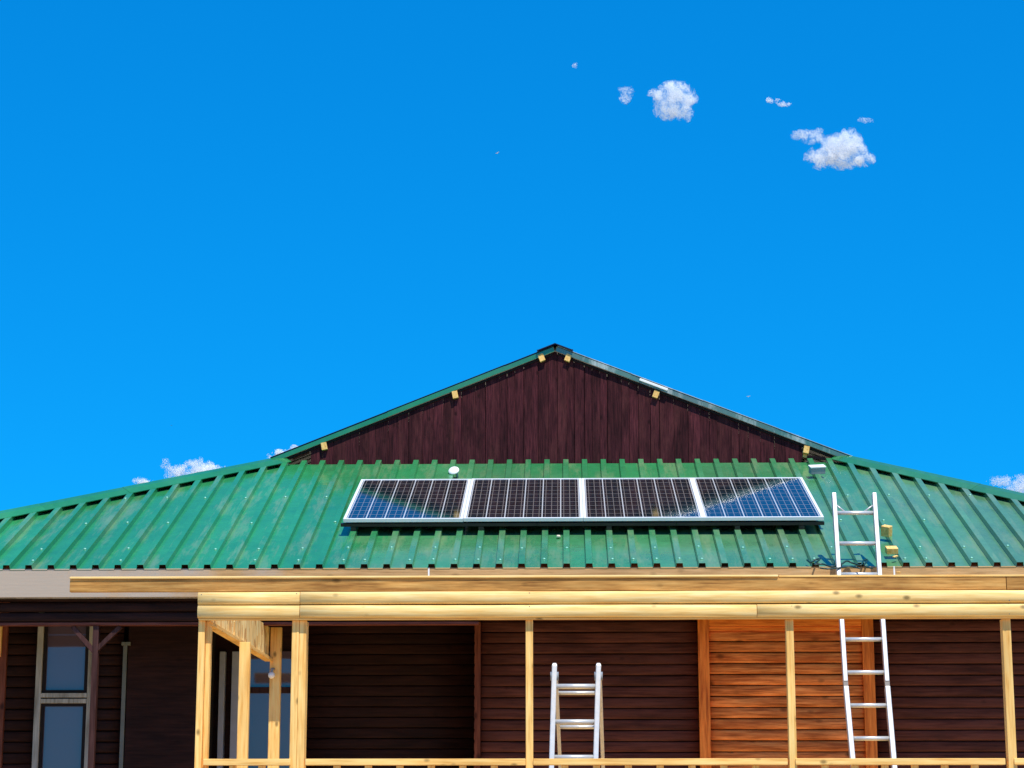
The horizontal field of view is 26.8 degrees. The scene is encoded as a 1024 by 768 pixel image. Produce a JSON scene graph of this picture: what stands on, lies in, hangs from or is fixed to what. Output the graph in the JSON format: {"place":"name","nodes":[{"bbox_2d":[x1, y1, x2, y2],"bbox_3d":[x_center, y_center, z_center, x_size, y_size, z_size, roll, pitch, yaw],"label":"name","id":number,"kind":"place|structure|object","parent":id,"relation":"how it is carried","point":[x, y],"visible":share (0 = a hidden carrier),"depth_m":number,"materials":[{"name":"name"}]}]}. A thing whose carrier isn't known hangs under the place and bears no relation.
{"place":"outdoors","nodes":[
{"label":"outdoors","id":0,"kind":"place"},
{"bbox_2d":[133,478,148,483],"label":"cloud","id":1,"kind":"structure","parent":0,"point":[141,481],"depth_m":3252.02,"materials":[{"name":"white"}]},
{"bbox_2d":[160,458,224,477],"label":"cloud","id":2,"kind":"structure","parent":0,"point":[201,467],"depth_m":3251.91,"materials":[{"name":"white"}]},
{"bbox_2d":[267,444,296,457],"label":"cloud","id":3,"kind":"structure","parent":0,"point":[278,451],"depth_m":3255.91,"materials":[{"name":"white"}]},
{"bbox_2d":[0,0,1023,510],"label":"sky","id":4,"kind":"structure","parent":0,"point":[250,229],"materials":[{"name":"blue"}]},
{"bbox_2d":[618,86,632,104],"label":"cloud","id":5,"kind":"structure","parent":0,"point":[624,95],"depth_m":1681.09,"materials":[{"name":"white"}]},
{"bbox_2d":[648,80,697,121],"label":"cloud","id":6,"kind":"structure","parent":0,"point":[671,110],"depth_m":1676.81,"materials":[{"name":"white"}]},
{"bbox_2d":[766,97,791,106],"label":"cloud","id":7,"kind":"structure","parent":0,"point":[769,99],"depth_m":1675.91,"materials":[{"name":"white"}]},
{"bbox_2d":[790,128,875,170],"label":"cloud","id":8,"kind":"structure","parent":0,"point":[845,148],"depth_m":1664.96,"materials":[{"name":"white"}]},
{"bbox_2d":[989,473,1023,492],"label":"cloud","id":9,"kind":"structure","parent":0,"point":[1020,488],"depth_m":3220.03,"materials":[{"name":"white"}]},
{"label":"ground","id":10,"kind":"structure","parent":0,"visible":0},
{"bbox_2d":[0,343,1023,767],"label":"house","id":11,"kind":"structure","parent":10,"relation":"on","point":[98,679],"depth_m":17.28,"materials":[{"name":"green metal"}]},
{"bbox_2d":[32,622,92,767],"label":"window","id":12,"kind":"structure","parent":11,"relation":"in","point":[63,661],"depth_m":17.29,"materials":[{"name":"glass"}]},
{"bbox_2d":[217,651,291,767],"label":"window","id":13,"kind":"structure","parent":11,"relation":"in","point":[260,669],"depth_m":17.92,"materials":[{"name":"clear glass"}]},
{"bbox_2d":[448,467,458,477],"bbox_3d":[-0.519,0.786,19.192,0.096,0.107,0.072,2,-12,-8],"label":"vent cap","id":14,"kind":"object","parent":11,"relation":"on","point":[453,471],"visible":1,"depth_m":19.18,"materials":[{"name":"grey plastic"}]},
{"bbox_2d":[341,521,823,530],"bbox_3d":[0.562,1.145,17.295,3.885,0.071,0.060,0,-12,1],"label":"mounting rail","id":15,"kind":"object","parent":11,"relation":"attached to","point":[608,525],"visible":1,"depth_m":17.27,"materials":[{"name":"silver metal"}]},
{"bbox_2d":[343,479,470,521],"bbox_3d":[-0.859,0.975,18.071,0.963,0.035,1.585,0,9,1],"label":"solar panel","id":16,"kind":"object","parent":15,"relation":"on","point":[409,500],"visible":1,"depth_m":17.97,"materials":[{"name":"blue glass"}]},
{"bbox_2d":[463,478,582,521],"bbox_3d":[0.108,0.968,18.058,0.963,0.035,1.585,0,9,1],"label":"solar panel","id":17,"kind":"object","parent":15,"relation":"on","point":[523,499],"visible":1,"depth_m":17.96,"materials":[{"name":"glass"}]},
{"bbox_2d":[582,478,703,520],"bbox_3d":[1.073,0.964,18.035,0.963,0.035,1.585,0,9,1],"label":"solar panel","id":18,"kind":"object","parent":15,"relation":"on","point":[639,499],"visible":0.98,"depth_m":17.93,"materials":[{"name":"glass"}]},
{"bbox_2d":[692,477,823,520],"bbox_3d":[2.035,0.959,18.012,0.963,0.035,1.585,0,9,1],"label":"solar panel","id":19,"kind":"object","parent":15,"relation":"on","point":[758,499],"visible":0.98,"depth_m":17.91,"materials":[{"name":"blue glass"}]},
{"bbox_2d":[808,464,825,474],"bbox_3d":[2.706,0.758,19.084,0.144,0.103,0.101,2,-12,-8],"label":"junction box","id":20,"kind":"object","parent":11,"relation":"attached to","point":[817,469],"visible":1,"depth_m":19.05,"materials":[{"name":"grey plastic"}]},
{"bbox_2d":[806,558,872,569],"bbox_3d":[2.480,1.360,16.248,0.485,0.114,0.231,0,-12,1],"label":"cable","id":21,"kind":"object","parent":11,"relation":"on","point":[842,563],"visible":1,"depth_m":16.23,"materials":[{"name":"black plastic"}]},
{"bbox_2d":[881,525,891,536],"bbox_3d":[2.966,1.164,17.024,0.091,0.109,0.082,-9,-15,35],"label":"wood block","id":22,"kind":"object","parent":11,"relation":"on","point":[886,530],"depth_m":17.00,"materials":[{"name":"yellow wood"}]},
{"bbox_2d":[885,546,897,553],"bbox_3d":[2.921,1.278,16.546,0.092,0.075,0.094,0,-12,1],"label":"wood block","id":23,"kind":"object","parent":11,"relation":"on","point":[891,549],"depth_m":16.51,"materials":[{"name":"yellow wood"}]},
{"bbox_2d":[70,574,1023,767],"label":"porch frame","id":24,"kind":"object","parent":10,"relation":"on","point":[236,610],"visible":1,"depth_m":13.77,"materials":[{"name":"brown wood"}]},
{"bbox_2d":[268,668,274,678],"bbox_3d":[-1.861,2.239,16.661,0.051,0.090,0.082,0,-12,1],"label":"light bulb","id":25,"kind":"object","parent":24,"relation":"attached to","point":[271,674],"visible":1,"depth_m":16.63,"materials":[{"name":"white glass"}]},
{"bbox_2d":[549,663,604,767],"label":"step ladder","id":26,"kind":"object","parent":24,"relation":"on","point":[557,721],"visible":0.91,"depth_m":14.60,"materials":[{"name":"metal"}]},
{"bbox_2d":[831,493,896,767],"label":"ladder","id":27,"kind":"object","parent":24,"relation":"on","point":[887,705],"visible":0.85,"depth_m":15.83,"materials":[{"name":"metal"}]}
]}

